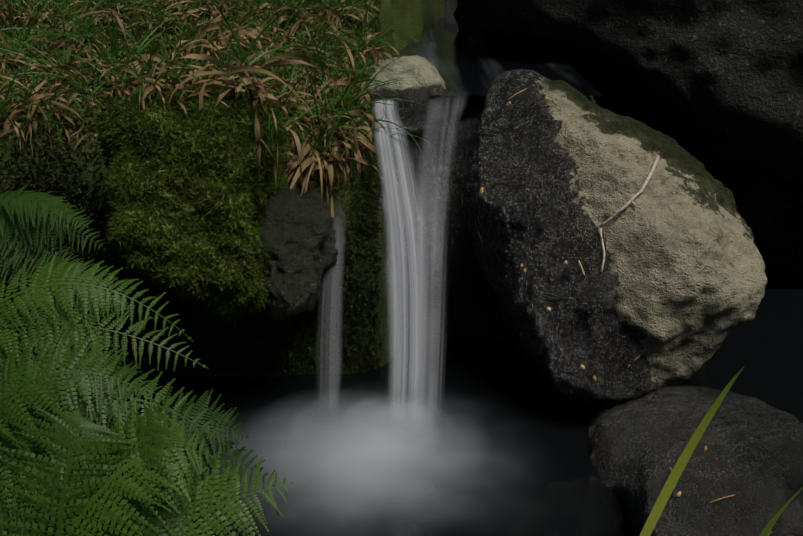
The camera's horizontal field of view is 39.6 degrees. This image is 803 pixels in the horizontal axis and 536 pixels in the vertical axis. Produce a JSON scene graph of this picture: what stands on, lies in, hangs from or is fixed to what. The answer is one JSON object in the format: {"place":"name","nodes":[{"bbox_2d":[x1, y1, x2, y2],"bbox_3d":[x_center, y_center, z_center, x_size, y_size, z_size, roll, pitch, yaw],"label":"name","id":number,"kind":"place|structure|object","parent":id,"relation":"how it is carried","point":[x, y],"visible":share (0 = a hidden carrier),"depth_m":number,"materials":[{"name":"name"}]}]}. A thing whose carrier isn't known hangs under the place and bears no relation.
{"place":"outdoors","nodes":[
{"label":"outdoors","id":0,"kind":"place"},
{"bbox_2d":[226,385,488,490],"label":"water mist","id":1,"kind":"structure","parent":0,"point":[362,444],"depth_m":1.49,"materials":[{"name":"white liquid"}]},
{"bbox_2d":[282,389,461,477],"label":"water mist","id":2,"kind":"structure","parent":0,"point":[368,432],"depth_m":1.54,"materials":[{"name":"white liquid"}]},
{"bbox_2d":[336,395,438,461],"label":"water mist","id":3,"kind":"structure","parent":0,"point":[395,420],"depth_m":1.57,"materials":[{"name":"white liquid"}]},
{"bbox_2d":[0,289,802,535],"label":"water pool","id":4,"kind":"structure","parent":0,"point":[535,473],"depth_m":1.64,"materials":[{"name":"black liquid"}]},
{"bbox_2d":[0,491,43,535],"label":"fern frond","id":5,"kind":"object","parent":4,"relation":"on","point":[21,521],"depth_m":1.05,"materials":[{"name":"green plant"}]},
{"bbox_2d":[0,459,95,535],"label":"fern frond","id":6,"kind":"object","parent":5,"relation":"on","point":[4,518],"visible":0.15,"depth_m":1.02,"materials":[{"name":"green plant"}]},
{"bbox_2d":[0,451,180,535],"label":"fern frond","id":7,"kind":"object","parent":6,"relation":"on","point":[12,506],"visible":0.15,"depth_m":1.02,"materials":[{"name":"green plant"}]},
{"bbox_2d":[0,434,191,535],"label":"fern frond","id":8,"kind":"object","parent":7,"relation":"on","point":[23,488],"visible":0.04,"depth_m":1.02,"materials":[{"name":"green plant"}]},
{"bbox_2d":[0,431,179,534],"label":"fern frond","id":9,"kind":"object","parent":8,"relation":"on","point":[7,530],"visible":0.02,"depth_m":1.03,"materials":[{"name":"green plant"}]},
{"bbox_2d":[0,404,239,512],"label":"fern frond","id":10,"kind":"object","parent":8,"relation":"on","point":[39,449],"visible":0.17,"depth_m":1.04,"materials":[{"name":"green plant"}]},
{"bbox_2d":[0,322,144,462],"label":"fern frond","id":11,"kind":"object","parent":10,"relation":"on","point":[36,399],"visible":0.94,"depth_m":1.03,"materials":[{"name":"green plant"}]},
{"bbox_2d":[0,351,226,476],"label":"fern frond","id":12,"kind":"object","parent":10,"relation":"on","point":[105,396],"visible":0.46,"depth_m":1.05,"materials":[{"name":"green plant"}]},
{"bbox_2d":[2,345,112,454],"bbox_3d":[-0.397,0.199,1.320,0.249,0.231,0.111,0,17,1],"label":"fern frond","id":13,"kind":"object","parent":4,"relation":"on","point":[30,444],"visible":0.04,"depth_m":1.29,"materials":[{"name":"green plant"}]},
{"bbox_2d":[0,335,114,452],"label":"fern frond","id":14,"kind":"object","parent":13,"relation":"on","point":[21,350],"visible":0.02,"depth_m":1.29,"materials":[{"name":"green plant"}]},
{"bbox_2d":[0,312,155,426],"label":"fern frond","id":15,"kind":"object","parent":14,"relation":"on","point":[20,344],"visible":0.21,"depth_m":1.28,"materials":[{"name":"green plant"}]},
{"bbox_2d":[0,295,206,371],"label":"fern frond","id":16,"kind":"object","parent":15,"relation":"on","point":[124,346],"visible":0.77,"depth_m":1.27,"materials":[{"name":"green plant"}]},
{"bbox_2d":[0,251,192,340],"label":"fern frond","id":17,"kind":"object","parent":16,"relation":"on","point":[47,300],"visible":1,"depth_m":1.29,"materials":[{"name":"green plant"}]},
{"bbox_2d":[0,342,172,416],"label":"fern frond","id":18,"kind":"object","parent":13,"relation":"on","point":[132,373],"visible":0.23,"depth_m":1.31,"materials":[{"name":"green plant"}]},
{"bbox_2d":[132,458,223,534],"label":"fern frond","id":19,"kind":"object","parent":4,"relation":"on","point":[200,499],"visible":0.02,"depth_m":1.20,"materials":[{"name":"green plant"}]},
{"bbox_2d":[111,424,247,525],"bbox_3d":[-0.246,0.218,1.194,0.169,0.098,0.091,0,17,1],"label":"fern frond","id":20,"kind":"object","parent":19,"relation":"on","point":[202,476],"visible":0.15,"depth_m":1.19,"materials":[{"name":"green plant"}]},
{"bbox_2d":[150,419,274,491],"bbox_3d":[-0.222,0.209,1.204,0.148,0.066,0.113,10,20,28],"label":"fern frond","id":21,"kind":"object","parent":20,"relation":"on","point":[238,452],"visible":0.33,"depth_m":1.20,"materials":[{"name":"green plant"}]},
{"bbox_2d":[107,387,248,483],"bbox_3d":[-0.249,0.176,1.207,0.151,0.075,0.107,7,19,21],"label":"fern frond","id":22,"kind":"object","parent":21,"relation":"on","point":[198,411],"visible":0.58,"depth_m":1.20,"materials":[{"name":"green plant"}]},
{"bbox_2d":[314,210,344,420],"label":"waterfall","id":23,"kind":"object","parent":4,"relation":"on","point":[331,332],"visible":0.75,"depth_m":1.67,"materials":[{"name":"white liquid"}]},
{"bbox_2d":[373,100,434,437],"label":"waterfall","id":24,"kind":"object","parent":4,"relation":"on","point":[382,139],"visible":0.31,"depth_m":1.68,"materials":[{"name":"white liquid"}]},
{"bbox_2d":[379,143,444,438],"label":"waterfall","id":25,"kind":"object","parent":4,"relation":"on","point":[413,296],"visible":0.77,"depth_m":1.63,"materials":[{"name":"white liquid"}]},
{"bbox_2d":[407,91,461,437],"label":"waterfall","id":26,"kind":"object","parent":4,"relation":"on","point":[431,262],"visible":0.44,"depth_m":1.66,"materials":[{"name":"grey liquid"}]},
{"bbox_2d":[389,16,602,95],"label":"water","id":27,"kind":"structure","parent":0,"point":[457,60],"depth_m":2.36,"materials":[{"name":"black liquid"}]},
{"bbox_2d":[453,0,802,194],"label":"rock wall","id":28,"kind":"structure","parent":0,"point":[715,87],"depth_m":2.25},
{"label":"stream bed","id":29,"kind":"object","parent":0,"visible":0},
{"bbox_2d":[55,463,229,535],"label":"fern frond","id":30,"kind":"object","parent":29,"relation":"on","point":[168,526],"visible":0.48,"depth_m":0.95,"materials":[{"name":"green plant"}]},
{"bbox_2d":[63,397,179,535],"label":"fern frond","id":31,"kind":"object","parent":30,"relation":"on","point":[146,453],"visible":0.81,"depth_m":0.94,"materials":[{"name":"green plant"}]},
{"bbox_2d":[0,407,149,535],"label":"fern frond","id":32,"kind":"object","parent":31,"relation":"on","point":[56,444],"visible":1,"depth_m":0.93,"materials":[{"name":"green plant"}]},
{"bbox_2d":[32,399,214,535],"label":"fern frond","id":33,"kind":"object","parent":31,"relation":"on","point":[115,516],"visible":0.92,"depth_m":0.94,"materials":[{"name":"green plant"}]},
{"bbox_2d":[135,504,238,535],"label":"fern frond","id":34,"kind":"object","parent":30,"relation":"on","point":[237,534],"visible":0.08,"depth_m":0.98,"materials":[{"name":"green plant"}]},
{"bbox_2d":[87,446,295,535],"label":"fern frond","id":35,"kind":"object","parent":30,"relation":"on","point":[203,512],"visible":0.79,"depth_m":0.95,"materials":[{"name":"green plant"}]},
{"bbox_2d":[0,0,444,376],"bbox_3d":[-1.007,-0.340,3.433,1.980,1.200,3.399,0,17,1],"label":"mossy bank","id":36,"kind":"structure","parent":29,"relation":"on","point":[354,188],"depth_m":1.84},
{"bbox_2d":[0,253,18,329],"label":"fern frond","id":37,"kind":"object","parent":36,"relation":"attached to","point":[1,280],"visible":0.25,"depth_m":1.55,"materials":[{"name":"green plant"}]},
{"bbox_2d":[0,217,61,283],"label":"fern frond","id":38,"kind":"object","parent":36,"relation":"attached to","point":[30,256],"visible":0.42,"depth_m":1.54,"materials":[{"name":"green plant"}]},
{"bbox_2d":[0,222,65,296],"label":"fern frond","id":39,"kind":"object","parent":36,"relation":"attached to","point":[7,259],"visible":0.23,"depth_m":1.54,"materials":[{"name":"green plant"}]},
{"bbox_2d":[0,193,82,282],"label":"fern frond","id":40,"kind":"object","parent":36,"relation":"attached to","point":[3,209],"visible":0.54,"depth_m":1.54,"materials":[{"name":"green plant"}]},
{"bbox_2d":[0,190,105,255],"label":"fern frond","id":41,"kind":"object","parent":40,"relation":"on","point":[43,230],"visible":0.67,"depth_m":1.54,"materials":[{"name":"green plant"}]},
{"bbox_2d":[0,182,88,233],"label":"fern frond","id":42,"kind":"object","parent":41,"relation":"on","point":[6,200],"visible":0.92,"depth_m":1.53,"materials":[{"name":"green plant"}]},
{"bbox_2d":[12,281,102,393],"bbox_3d":[-0.452,0.099,1.494,0.120,0.167,0.063,-2,18,-8],"label":"fern frond","id":43,"kind":"object","parent":36,"relation":"attached to","point":[26,326],"visible":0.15,"depth_m":1.47,"materials":[{"name":"green plant"}]},
{"bbox_2d":[26,287,105,352],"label":"fern frond","id":44,"kind":"object","parent":43,"relation":"on","point":[59,325],"visible":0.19,"depth_m":1.46,"materials":[{"name":"green plant"}]},
{"bbox_2d":[27,277,129,322],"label":"fern frond","id":45,"kind":"object","parent":44,"relation":"on","point":[79,301],"visible":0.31,"depth_m":1.47,"materials":[{"name":"green plant"}]},
{"bbox_2d":[26,247,127,311],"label":"fern frond","id":46,"kind":"object","parent":45,"relation":"on","point":[84,265],"visible":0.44,"depth_m":1.47,"materials":[{"name":"green plant"}]},
{"bbox_2d":[21,268,112,345],"bbox_3d":[-0.447,0.055,1.489,0.108,0.102,0.067,-7,19,-22],"label":"fern frond","id":47,"kind":"object","parent":43,"relation":"on","point":[28,280],"visible":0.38,"depth_m":1.48,"materials":[{"name":"green plant"}]},
{"bbox_2d":[99,78,291,322],"bbox_3d":[-0.299,-0.084,1.659,0.258,0.394,0.389,0,17,1],"label":"moss mound","id":48,"kind":"object","parent":36,"relation":"on","point":[171,203],"visible":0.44,"depth_m":1.52,"materials":[{"name":"green plant"}]},
{"bbox_2d":[95,73,295,327],"bbox_3d":[-0.298,-0.087,1.656,0.275,0.406,0.407,0,17,1],"label":"moss fuzz","id":49,"kind":"object","parent":48,"relation":"on","point":[205,310],"visible":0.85,"depth_m":1.52,"materials":[{"name":"green plant"}]},
{"bbox_2d":[0,0,401,217],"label":"dry grass leaves","id":50,"kind":"object","parent":36,"relation":"on","point":[310,161],"visible":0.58,"depth_m":1.79,"materials":[{"name":"brown plant"}]},
{"bbox_2d":[0,0,431,184],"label":"green grass blades","id":51,"kind":"object","parent":36,"relation":"on","point":[83,34],"visible":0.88,"depth_m":1.81,"materials":[{"name":"green plant"}]},
{"bbox_2d":[257,184,342,319],"bbox_3d":[-0.176,-0.024,1.733,0.170,0.226,0.284,0,17,1],"label":"rock moss","id":52,"kind":"object","parent":36,"relation":"on","point":[299,238],"visible":0.62,"depth_m":1.64,"materials":[{"name":"grey stone"}]},
{"bbox_2d":[375,96,597,340],"bbox_3d":[-0.434,-0.358,3.750,1.637,0.959,3.648,0,17,1],"label":"step rock","id":53,"kind":"object","parent":29,"relation":"on","point":[469,304],"depth_m":1.97,"materials":[{"name":"black stone"}]},
{"bbox_2d":[365,55,449,138],"bbox_3d":[0.002,-0.284,1.996,0.173,0.174,0.234,0,17,1],"label":"lip rock","id":54,"kind":"object","parent":53,"relation":"on","point":[420,88],"visible":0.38,"depth_m":1.90,"materials":[{"name":"grey stone"}]},
{"bbox_2d":[444,0,456,15],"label":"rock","id":55,"kind":"object","parent":53,"relation":"on","point":[450,6],"depth_m":3.47,"materials":[{"name":"black stone"}]},
{"bbox_2d":[461,69,766,403],"bbox_3d":[0.332,-0.026,1.881,0.494,0.613,0.675,0,17,1],"label":"boulder","id":56,"kind":"object","parent":29,"relation":"on","point":[672,292],"visible":0.98,"depth_m":1.62,"materials":[{"name":"grey stone"}]},
{"bbox_2d":[478,89,733,502],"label":"fallen leaves","id":57,"kind":"object","parent":56,"relation":"on","point":[678,494],"visible":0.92,"depth_m":1.61,"materials":[{"name":"brown plant"}]},
{"bbox_2d":[599,155,659,270],"bbox_3d":[0.336,-0.081,1.616,0.165,0.141,0.047,-15,23,-40],"label":"twig","id":58,"kind":"object","parent":56,"relation":"on","point":[641,189],"visible":1,"depth_m":1.60,"materials":[{"name":"beige wood"}]},
{"bbox_2d":[588,383,802,535],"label":"boulder","id":59,"kind":"object","parent":29,"relation":"on","point":[750,458],"visible":0.85,"depth_m":1.33,"materials":[{"name":"grey stone"}]},
{"bbox_2d":[640,367,802,535],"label":"grass blades","id":60,"kind":"object","parent":29,"relation":"on","point":[668,489],"visible":1,"depth_m":0.33,"materials":[{"name":"green plant"}]}
]}

